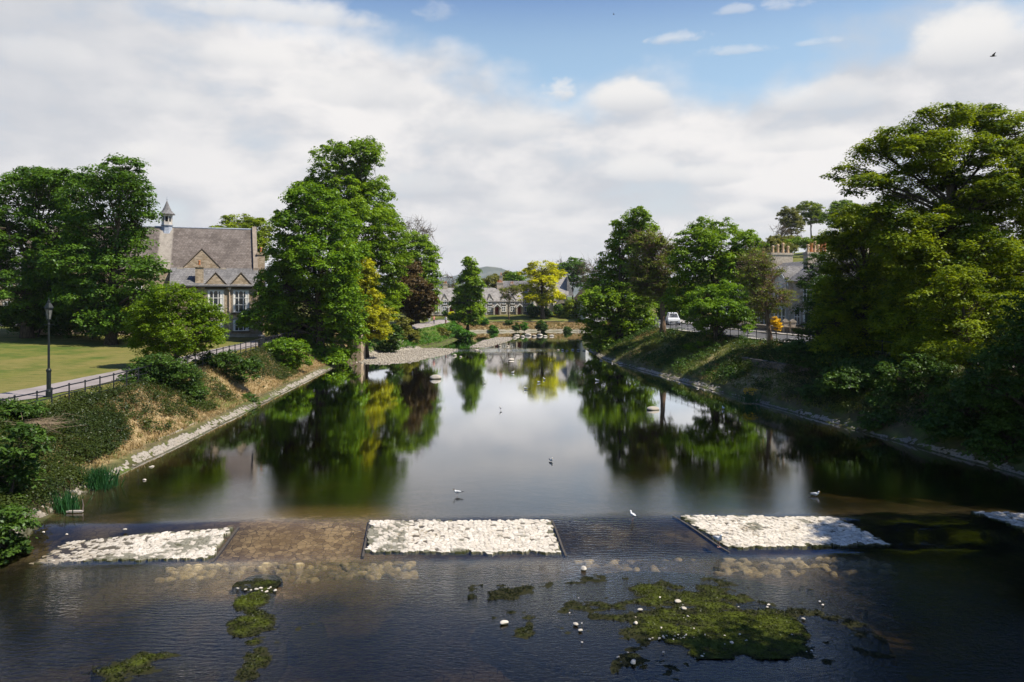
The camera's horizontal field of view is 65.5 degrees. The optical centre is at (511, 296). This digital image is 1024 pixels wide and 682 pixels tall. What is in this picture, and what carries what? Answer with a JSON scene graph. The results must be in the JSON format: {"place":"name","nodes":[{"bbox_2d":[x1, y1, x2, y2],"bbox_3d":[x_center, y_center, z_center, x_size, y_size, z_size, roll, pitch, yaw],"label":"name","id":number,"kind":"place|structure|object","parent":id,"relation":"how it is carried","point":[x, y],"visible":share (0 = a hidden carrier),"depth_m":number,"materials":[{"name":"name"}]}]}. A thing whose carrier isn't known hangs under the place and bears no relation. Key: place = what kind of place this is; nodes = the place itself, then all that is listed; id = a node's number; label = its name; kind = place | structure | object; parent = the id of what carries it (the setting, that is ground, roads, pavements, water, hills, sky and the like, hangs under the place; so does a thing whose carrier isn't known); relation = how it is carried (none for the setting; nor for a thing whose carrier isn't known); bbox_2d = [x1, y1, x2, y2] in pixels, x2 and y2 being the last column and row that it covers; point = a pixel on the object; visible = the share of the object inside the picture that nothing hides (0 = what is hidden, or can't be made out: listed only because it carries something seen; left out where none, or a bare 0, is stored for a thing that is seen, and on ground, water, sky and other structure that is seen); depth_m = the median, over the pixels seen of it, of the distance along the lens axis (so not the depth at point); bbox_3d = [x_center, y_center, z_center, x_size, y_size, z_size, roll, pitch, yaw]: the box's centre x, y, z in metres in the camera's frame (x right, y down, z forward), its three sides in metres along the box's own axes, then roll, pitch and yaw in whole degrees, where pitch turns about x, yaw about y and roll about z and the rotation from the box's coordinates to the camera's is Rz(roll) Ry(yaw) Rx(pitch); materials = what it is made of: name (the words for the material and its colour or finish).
{"place":"outdoors","nodes":[
{"label":"outdoors","id":0,"kind":"place"},
{"bbox_2d":[0,332,301,400],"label":"path","id":1,"kind":"structure","parent":0,"point":[53,385],"depth_m":52.19,"materials":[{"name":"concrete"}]},
{"bbox_2d":[300,266,646,296],"bbox_3d":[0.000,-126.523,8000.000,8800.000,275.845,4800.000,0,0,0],"label":"hills","id":2,"kind":"structure","parent":0,"point":[487,270],"depth_m":6634.19,"materials":[{"name":"green plant"}]},
{"bbox_2d":[0,331,1023,681],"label":"water","id":3,"kind":"structure","parent":0,"point":[366,431],"depth_m":35.04,"materials":[{"name":"liquid"}]},
{"bbox_2d":[37,487,98,513],"bbox_3d":[-17.426,7.949,31.211,1.788,0.902,1.907,0,0,0],"label":"reed clump","id":4,"kind":"object","parent":3,"relation":"on","point":[66,503],"visible":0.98,"depth_m":31.18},
{"bbox_2d":[76,461,124,491],"bbox_3d":[-18.310,7.836,34.974,2.490,1.128,2.382,0,0,40],"label":"reed clump","id":5,"kind":"object","parent":3,"relation":"on","point":[102,477],"visible":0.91,"depth_m":34.84,"materials":[{"name":"plant"}]},
{"bbox_2d":[28,527,233,564],"bbox_3d":[-13.107,8.784,27.784,6.346,0.753,2.597,0,0,-3],"label":"cobbled weir apron","id":6,"kind":"object","parent":3,"relation":"in","point":[189,546],"visible":0.94,"depth_m":27.39,"materials":[{"name":"stone"}]},
{"bbox_2d":[89,651,180,681],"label":"river weed","id":7,"kind":"object","parent":3,"relation":"in","point":[135,664],"visible":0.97,"depth_m":18.94,"materials":[{"name":"plant"}]},
{"bbox_2d":[226,609,277,637],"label":"river weed","id":8,"kind":"object","parent":3,"relation":"in","point":[258,622],"visible":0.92,"depth_m":21.44,"materials":[{"name":"plant"}]},
{"bbox_2d":[231,583,274,613],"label":"river weed","id":9,"kind":"object","parent":3,"relation":"in","point":[249,602],"visible":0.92,"depth_m":23.09,"materials":[{"name":"plant"}]},
{"bbox_2d":[233,637,278,681],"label":"river weed","id":10,"kind":"object","parent":3,"relation":"in","point":[260,657],"visible":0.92,"depth_m":19.26,"materials":[{"name":"plant"}]},
{"bbox_2d":[232,574,282,596],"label":"river weed","id":11,"kind":"object","parent":3,"relation":"in","point":[260,580],"visible":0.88,"depth_m":24.49,"materials":[{"name":"plant"}]},
{"bbox_2d":[364,519,561,556],"bbox_3d":[-1.796,8.698,28.620,7.321,0.711,2.906,0,0,0],"label":"cobbled weir apron","id":12,"kind":"object","parent":3,"relation":"in","point":[488,538],"visible":0.94,"depth_m":28.39,"materials":[{"name":"stone"}]},
{"bbox_2d":[466,566,895,680],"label":"river weed","id":13,"kind":"object","parent":3,"relation":"in","point":[715,595],"visible":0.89,"depth_m":23.22,"materials":[{"name":"plant"}]},
{"bbox_2d":[672,516,730,554],"bbox_3d":[6.838,8.807,28.977,0.070,0.825,3.314,0,0,-24],"label":"weir divider","id":14,"kind":"object","parent":3,"relation":"in","point":[702,535],"visible":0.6,"depth_m":28.83,"materials":[{"name":"concrete"}]},
{"bbox_2d":[649,606,814,659],"bbox_3d":[5.864,9.391,21.019,4.075,1.238,3.342,0,0,0],"label":"river weed","id":15,"kind":"object","parent":3,"relation":"in","point":[698,643],"visible":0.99,"depth_m":20.72,"materials":[{"name":"plant"}]},
{"bbox_2d":[680,515,891,550],"bbox_3d":[9.808,8.666,29.093,7.337,0.708,2.945,0,0,0],"label":"cobbled weir apron","id":16,"kind":"object","parent":3,"relation":"in","point":[748,532],"visible":0.97,"depth_m":28.92,"materials":[{"name":"stone"}]},
{"bbox_2d":[970,511,1023,531],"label":"cobbled weir apron","id":17,"kind":"object","parent":3,"relation":"in","point":[1015,521],"visible":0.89,"depth_m":30.31,"materials":[{"name":"stone"}]},
{"bbox_2d":[0,252,1023,613],"bbox_3d":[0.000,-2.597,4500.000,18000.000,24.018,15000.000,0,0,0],"label":"ground","id":18,"kind":"structure","parent":0,"point":[286,532],"depth_m":29.21,"materials":[{"name":"soil"}]},
{"bbox_2d":[0,503,41,564],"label":"bush","id":19,"kind":"object","parent":18,"relation":"on","point":[11,521],"visible":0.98,"depth_m":26.66,"materials":[{"name":"green plant"}]},
{"bbox_2d":[0,397,49,424],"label":"bush","id":20,"kind":"object","parent":18,"relation":"on","point":[12,407],"visible":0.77,"depth_m":37.07,"materials":[{"name":"green plant"}]},
{"bbox_2d":[0,422,56,506],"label":"bush","id":21,"kind":"object","parent":18,"relation":"on","point":[16,470],"visible":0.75,"depth_m":29.95,"materials":[{"name":"green plant"}]},
{"bbox_2d":[0,295,75,337],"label":"laurel shrub","id":22,"kind":"object","parent":18,"relation":"on","point":[39,326],"visible":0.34,"depth_m":89.58,"materials":[{"name":"green plant"}]},
{"bbox_2d":[5,410,87,435],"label":"dead stems","id":23,"kind":"object","parent":18,"relation":"on","point":[41,423],"visible":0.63,"depth_m":37.15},
{"bbox_2d":[44,298,53,397],"bbox_3d":[-26.760,2.988,46.000,0.588,5.850,0.502,0,0,0],"label":"street lamp","id":24,"kind":"object","parent":18,"relation":"on","point":[48,307],"visible":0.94,"depth_m":45.93,"materials":[{"name":"black metal"}]},
{"bbox_2d":[0,165,105,337],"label":"sycamore tree","id":25,"kind":"object","parent":18,"relation":"on","point":[39,184],"visible":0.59,"depth_m":87.94,"materials":[{"name":"green plant"}]},
{"bbox_2d":[0,379,166,518],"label":"bramble undergrowth","id":26,"kind":"object","parent":18,"relation":"on","point":[55,478],"visible":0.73,"depth_m":38.22,"materials":[{"name":"green plant"}]},
{"bbox_2d":[43,293,127,339],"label":"laurel shrub","id":27,"kind":"object","parent":18,"relation":"on","point":[71,324],"visible":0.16,"depth_m":88.98,"materials":[{"name":"green plant"}]},
{"bbox_2d":[36,152,173,344],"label":"sycamore tree","id":28,"kind":"object","parent":18,"relation":"on","point":[114,295],"visible":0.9,"depth_m":82.65,"materials":[{"name":"green plant"}]},
{"bbox_2d":[21,199,264,336],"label":"stone hall","id":29,"kind":"structure","parent":18,"relation":"on","point":[222,266],"depth_m":101.94,"materials":[{"name":"stone"}]},
{"bbox_2d":[206,289,224,313],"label":"window","id":30,"kind":"structure","parent":29,"relation":"in","point":[218,295],"depth_m":99.25,"materials":[{"name":"white paint"}]},
{"bbox_2d":[231,289,249,313],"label":"window","id":31,"kind":"structure","parent":29,"relation":"in","point":[240,297],"depth_m":100.20,"materials":[{"name":"white paint"}]},
{"bbox_2d":[0,327,315,404],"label":"bank railing","id":32,"kind":"object","parent":18,"relation":"on","point":[84,381],"visible":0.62,"depth_m":48.89,"materials":[{"name":"black metal"}]},
{"bbox_2d":[0,337,326,486],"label":"bank grass","id":33,"kind":"structure","parent":18,"relation":"on","point":[198,419],"depth_m":51.97,"materials":[{"name":"plant"}]},
{"bbox_2d":[116,352,210,405],"bbox_3d":[-23.831,6.248,54.126,6.140,5.097,5.517,0,0,0],"label":"willow shrub","id":34,"kind":"object","parent":18,"relation":"on","point":[169,367],"visible":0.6,"depth_m":53.77,"materials":[{"name":"green plant"}]},
{"bbox_2d":[0,361,344,551],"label":"stone edging","id":35,"kind":"object","parent":18,"relation":"on","point":[174,443],"visible":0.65,"depth_m":45.34,"materials":[{"name":"stone"}]},
{"bbox_2d":[36,336,312,455],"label":"bramble undergrowth","id":36,"kind":"object","parent":18,"relation":"on","point":[226,394],"visible":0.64,"depth_m":51.62,"materials":[{"name":"green plant"}]},
{"bbox_2d":[119,281,232,361],"bbox_3d":[-26.649,2.204,62.691,9.361,7.049,7.768,0,0,0],"label":"hornbeam tree","id":37,"kind":"object","parent":18,"relation":"on","point":[200,316],"visible":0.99,"depth_m":61.89,"materials":[{"name":"green plant"}]},
{"bbox_2d":[190,349,264,383],"bbox_3d":[-23.515,6.438,65.287,8.111,4.270,4.099,0,0,22],"label":"willow shrub","id":38,"kind":"object","parent":18,"relation":"on","point":[242,368],"visible":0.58,"depth_m":64.07,"materials":[{"name":"green plant"}]},
{"bbox_2d":[209,213,272,262],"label":"lime tree","id":39,"kind":"object","parent":18,"relation":"on","point":[262,233],"visible":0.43,"depth_m":141.45,"materials":[{"name":"green plant"}]},
{"bbox_2d":[153,561,418,583],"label":"sunken cobbles","id":40,"kind":"object","parent":18,"relation":"on","point":[186,568],"visible":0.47,"depth_m":25.82,"materials":[{"name":"stone"}]},
{"bbox_2d":[262,337,313,369],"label":"elder shrub","id":41,"kind":"object","parent":18,"relation":"on","point":[290,356],"visible":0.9,"depth_m":80.86,"materials":[{"name":"green plant"}]},
{"bbox_2d":[235,181,374,366],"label":"chestnut tree","id":42,"kind":"object","parent":18,"relation":"on","point":[329,289],"visible":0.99,"depth_m":93.46,"materials":[{"name":"green plant"}]},
{"bbox_2d":[287,135,414,322],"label":"chestnut tree","id":43,"kind":"object","parent":18,"relation":"on","point":[360,196],"visible":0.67,"depth_m":116.18,"materials":[{"name":"green plant"}]},
{"bbox_2d":[347,332,365,361],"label":"stone abutment","id":44,"kind":"object","parent":18,"relation":"on","point":[360,356],"visible":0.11,"depth_m":103.00,"materials":[{"name":"stone"}]},
{"bbox_2d":[375,324,404,351],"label":"bush","id":45,"kind":"object","parent":18,"relation":"on","point":[391,344],"visible":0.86,"depth_m":116.51,"materials":[{"name":"green plant"}]},
{"bbox_2d":[325,320,465,351],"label":"nettle undergrowth","id":46,"kind":"object","parent":18,"relation":"on","point":[436,339],"visible":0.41,"depth_m":136.47,"materials":[{"name":"green plant"}]},
{"bbox_2d":[356,340,457,363],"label":"gravel","id":47,"kind":"structure","parent":18,"relation":"on","point":[437,350],"depth_m":112.84,"materials":[{"name":"gravel"}]},
{"bbox_2d":[344,242,397,357],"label":"golden tree","id":48,"kind":"object","parent":47,"relation":"on","point":[376,318],"visible":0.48,"depth_m":106.10,"materials":[{"name":"yellow plant"}]},
{"bbox_2d":[394,317,420,343],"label":"bush","id":49,"kind":"object","parent":18,"relation":"on","point":[407,331],"visible":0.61,"depth_m":127.53,"materials":[{"name":"green plant"}]},
{"bbox_2d":[389,259,439,328],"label":"copper tree","id":50,"kind":"object","parent":18,"relation":"on","point":[411,308],"visible":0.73,"depth_m":132.60,"materials":[{"name":"brown plant"}]},
{"bbox_2d":[392,230,444,323],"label":"maple tree","id":51,"kind":"object","parent":18,"relation":"on","point":[429,265],"visible":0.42,"depth_m":149.43,"materials":[{"name":"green plant"}]},
{"bbox_2d":[396,214,443,320],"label":"bare tree","id":52,"kind":"object","parent":18,"relation":"on","point":[424,230],"visible":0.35,"depth_m":166.27,"materials":[{"name":"brown plant"}]},
{"bbox_2d":[439,281,455,314],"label":"stone cottage","id":53,"kind":"structure","parent":18,"relation":"on","point":[446,296],"depth_m":207.82,"materials":[{"name":"stone"}]},
{"bbox_2d":[446,324,476,339],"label":"bush","id":54,"kind":"object","parent":18,"relation":"on","point":[459,331],"visible":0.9,"depth_m":155.78,"materials":[{"name":"green plant"}]},
{"bbox_2d":[447,256,487,329],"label":"lime tree","id":55,"kind":"object","parent":18,"relation":"on","point":[466,293],"visible":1,"depth_m":176.10,"materials":[{"name":"green plant"}]},
{"bbox_2d":[470,337,511,346],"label":"gravel","id":56,"kind":"structure","parent":18,"relation":"on","point":[486,343],"depth_m":145.75,"materials":[{"name":"gravel"}]},
{"bbox_2d":[482,273,504,287],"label":"ash tree","id":57,"kind":"object","parent":18,"relation":"on","point":[491,279],"visible":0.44,"depth_m":242.94,"materials":[{"name":"green plant"}]},
{"bbox_2d":[483,280,507,314],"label":"stone cottage","id":58,"kind":"structure","parent":18,"relation":"on","point":[496,305],"depth_m":210.84,"materials":[{"name":"stone"}]},
{"bbox_2d":[495,282,523,319],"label":"cherry tree","id":59,"kind":"object","parent":18,"relation":"on","point":[513,291],"visible":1,"depth_m":197.29,"materials":[{"name":"green plant"}]},
{"bbox_2d":[503,271,525,280],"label":"sycamore tree","id":60,"kind":"object","parent":18,"relation":"on","point":[514,276],"visible":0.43,"depth_m":239.07,"materials":[{"name":"green plant"}]},
{"bbox_2d":[507,281,529,314],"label":"stone cottage","id":61,"kind":"structure","parent":18,"relation":"on","point":[515,306],"depth_m":211.75,"materials":[{"name":"stone"}]},
{"bbox_2d":[457,321,603,329],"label":"bank grass","id":62,"kind":"structure","parent":18,"relation":"on","point":[559,325],"depth_m":194.17,"materials":[{"name":"plant"}]},
{"bbox_2d":[510,260,566,319],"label":"sycamore tree","id":63,"kind":"object","parent":18,"relation":"on","point":[543,277],"visible":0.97,"depth_m":199.25,"materials":[{"name":"yellow plant"}]},
{"bbox_2d":[526,306,552,317],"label":"bush","id":64,"kind":"object","parent":18,"relation":"on","point":[535,311],"visible":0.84,"depth_m":202.91,"materials":[{"name":"green plant"}]},
{"bbox_2d":[530,275,573,311],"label":"stone chapel","id":65,"kind":"structure","parent":18,"relation":"on","point":[563,286],"depth_m":211.20,"materials":[{"name":"stone"}]},
{"bbox_2d":[560,299,580,318],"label":"apple tree","id":66,"kind":"object","parent":18,"relation":"on","point":[568,309],"visible":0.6,"depth_m":201.05,"materials":[{"name":"green plant"}]},
{"bbox_2d":[556,256,592,299],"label":"yew tree","id":67,"kind":"object","parent":18,"relation":"on","point":[569,265],"visible":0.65,"depth_m":238.04,"materials":[{"name":"green plant"}]},
{"bbox_2d":[573,254,605,291],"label":"bare tree","id":68,"kind":"object","parent":18,"relation":"on","point":[585,271],"visible":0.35,"depth_m":220.27,"materials":[{"name":"grey plant"}]},
{"bbox_2d":[574,205,661,351],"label":"chestnut tree","id":69,"kind":"object","parent":18,"relation":"on","point":[606,293],"visible":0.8,"depth_m":115.35,"materials":[{"name":"green plant"}]},
{"bbox_2d":[620,222,681,335],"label":"ash tree","id":70,"kind":"object","parent":18,"relation":"on","point":[656,272],"visible":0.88,"depth_m":102.66,"materials":[{"name":"green plant"}]},
{"bbox_2d":[654,288,700,319],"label":"hawthorn tree","id":71,"kind":"object","parent":18,"relation":"on","point":[681,317],"visible":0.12,"depth_m":151.09,"materials":[{"name":"green plant"}]},
{"bbox_2d":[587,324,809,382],"bbox_3d":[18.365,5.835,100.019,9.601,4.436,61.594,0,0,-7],"label":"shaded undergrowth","id":72,"kind":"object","parent":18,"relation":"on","point":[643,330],"visible":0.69,"depth_m":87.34,"materials":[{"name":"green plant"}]},
{"bbox_2d":[658,215,769,332],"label":"sycamore tree","id":73,"kind":"object","parent":18,"relation":"on","point":[706,242],"visible":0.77,"depth_m":91.21,"materials":[{"name":"green plant"}]},
{"bbox_2d":[680,279,762,342],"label":"hawthorn tree","id":74,"kind":"object","parent":18,"relation":"on","point":[713,304],"visible":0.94,"depth_m":85.58,"materials":[{"name":"green plant"}]},
{"bbox_2d":[573,556,898,577],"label":"sunken cobbles","id":75,"kind":"object","parent":18,"relation":"on","point":[864,570],"visible":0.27,"depth_m":26.41,"materials":[{"name":"stone"}]},
{"bbox_2d":[734,242,799,343],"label":"ash tree","id":76,"kind":"object","parent":18,"relation":"on","point":[765,298],"visible":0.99,"depth_m":75.47,"materials":[{"name":"green plant"}]},
{"bbox_2d":[600,327,950,417],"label":"bank grass","id":77,"kind":"structure","parent":18,"relation":"on","point":[640,352],"depth_m":79.38,"materials":[{"name":"plant"}]},
{"bbox_2d":[753,243,802,324],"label":"terrace house","id":78,"kind":"structure","parent":18,"relation":"on","point":[786,259],"depth_m":109.32,"materials":[{"name":"stone"}]},
{"bbox_2d":[742,357,816,376],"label":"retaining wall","id":79,"kind":"structure","parent":18,"relation":"on","point":[775,365],"depth_m":67.89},
{"bbox_2d":[761,234,799,252],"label":"tree","id":80,"kind":"object","parent":18,"relation":"on","point":[773,240],"visible":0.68,"depth_m":189.62,"materials":[{"name":"green plant"}]},
{"bbox_2d":[775,206,805,252],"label":"beech tree","id":81,"kind":"object","parent":18,"relation":"on","point":[787,214],"visible":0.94,"depth_m":252.44,"materials":[{"name":"green plant"}]},
{"bbox_2d":[628,319,960,365],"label":"roadside railing","id":82,"kind":"object","parent":18,"relation":"on","point":[747,329],"visible":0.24,"depth_m":79.97,"materials":[{"name":"black metal"}]},
{"bbox_2d":[586,348,1023,475],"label":"stone edging","id":83,"kind":"object","parent":18,"relation":"on","point":[1002,467],"visible":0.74,"depth_m":50.06,"materials":[{"name":"stone"}]},
{"bbox_2d":[735,387,763,402],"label":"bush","id":84,"kind":"object","parent":83,"relation":"on","point":[748,399],"visible":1,"depth_m":62.33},
{"bbox_2d":[784,236,830,250],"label":"hedge","id":85,"kind":"object","parent":18,"relation":"on","point":[803,242],"visible":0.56,"depth_m":197.03,"materials":[{"name":"green plant"}]},
{"bbox_2d":[796,200,826,237],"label":"beech tree","id":86,"kind":"object","parent":18,"relation":"on","point":[813,214],"visible":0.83,"depth_m":258.18,"materials":[{"name":"green plant"}]},
{"bbox_2d":[790,251,849,338],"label":"hawthorn tree","id":87,"kind":"object","parent":18,"relation":"on","point":[803,285],"visible":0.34,"depth_m":71.40,"materials":[{"name":"green plant"}]},
{"bbox_2d":[773,339,870,373],"bbox_3d":[24.388,4.964,62.589,5.301,3.468,8.011,0,0,-32],"label":"shrub","id":88,"kind":"object","parent":18,"relation":"on","point":[795,346],"visible":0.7,"depth_m":62.03,"materials":[{"name":"green plant"}]},
{"bbox_2d":[786,241,857,326],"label":"terrace house","id":89,"kind":"structure","parent":18,"relation":"on","point":[799,317],"depth_m":102.73,"materials":[{"name":"stone"}]},
{"bbox_2d":[690,318,980,347],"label":"garden wall","id":90,"kind":"structure","parent":18,"relation":"on","point":[763,327],"depth_m":99.83,"materials":[{"name":"stone"}]},
{"bbox_2d":[818,199,862,232],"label":"beech tree","id":91,"kind":"object","parent":18,"relation":"on","point":[840,204],"visible":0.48,"depth_m":230.13,"materials":[{"name":"green plant"}]},
{"bbox_2d":[811,355,902,399],"bbox_3d":[24.173,5.702,54.415,7.235,3.404,5.401,0,0,-31],"label":"shrub","id":92,"kind":"object","parent":18,"relation":"on","point":[851,374],"visible":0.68,"depth_m":53.66,"materials":[{"name":"green plant"}]},
{"bbox_2d":[804,203,924,364],"bbox_3d":[28.788,-0.490,63.873,9.662,13.772,11.388,0,0,26],"label":"maple tree","id":93,"kind":"object","parent":18,"relation":"on","point":[865,283],"visible":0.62,"depth_m":62.42,"materials":[{"name":"green plant"}]},
{"bbox_2d":[723,338,1023,450],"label":"shaded undergrowth","id":94,"kind":"object","parent":18,"relation":"on","point":[805,372],"visible":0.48,"depth_m":53.88,"materials":[{"name":"green plant"}]},
{"bbox_2d":[855,408,901,430],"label":"shrub","id":95,"kind":"object","parent":18,"relation":"on","point":[880,417],"visible":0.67,"depth_m":48.57,"materials":[{"name":"green plant"}]},
{"bbox_2d":[805,226,1017,353],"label":"sycamore tree","id":96,"kind":"object","parent":18,"relation":"on","point":[955,314],"visible":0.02,"depth_m":67.50,"materials":[{"name":"green plant"}]},
{"bbox_2d":[862,352,962,412],"bbox_3d":[26.030,5.851,51.251,6.506,4.448,6.269,0,0,24],"label":"shrub","id":97,"kind":"object","parent":18,"relation":"on","point":[910,369],"visible":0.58,"depth_m":50.34,"materials":[{"name":"green plant"}]},
{"bbox_2d":[819,101,1023,366],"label":"maple tree","id":98,"kind":"object","parent":18,"relation":"on","point":[987,194],"visible":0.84,"depth_m":54.40,"materials":[{"name":"green plant"}]},
{"bbox_2d":[900,264,1023,398],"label":"maple tree","id":99,"kind":"object","parent":18,"relation":"on","point":[965,348],"visible":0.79,"depth_m":46.00,"materials":[{"name":"green plant"}]},
{"bbox_2d":[907,378,1023,445],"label":"shrub","id":100,"kind":"object","parent":18,"relation":"on","point":[950,416],"visible":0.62,"depth_m":42.60,"materials":[{"name":"green plant"}]},
{"bbox_2d":[943,286,1023,417],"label":"ash tree","id":101,"kind":"object","parent":18,"relation":"on","point":[970,381],"visible":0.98,"depth_m":39.57,"materials":[{"name":"green plant"}]},
{"bbox_2d":[960,412,1023,466],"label":"shrub","id":102,"kind":"object","parent":18,"relation":"on","point":[1011,425],"visible":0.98,"depth_m":39.21,"materials":[{"name":"green plant"}]},
{"bbox_2d":[0,0,1023,284],"label":"sky","id":103,"kind":"structure","parent":0,"point":[519,130],"materials":[{"name":"white"}]},
{"bbox_2d":[633,317,1007,360],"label":"road","id":104,"kind":"structure","parent":0,"point":[734,333],"depth_m":94.37,"materials":[{"name":"asphalt"}]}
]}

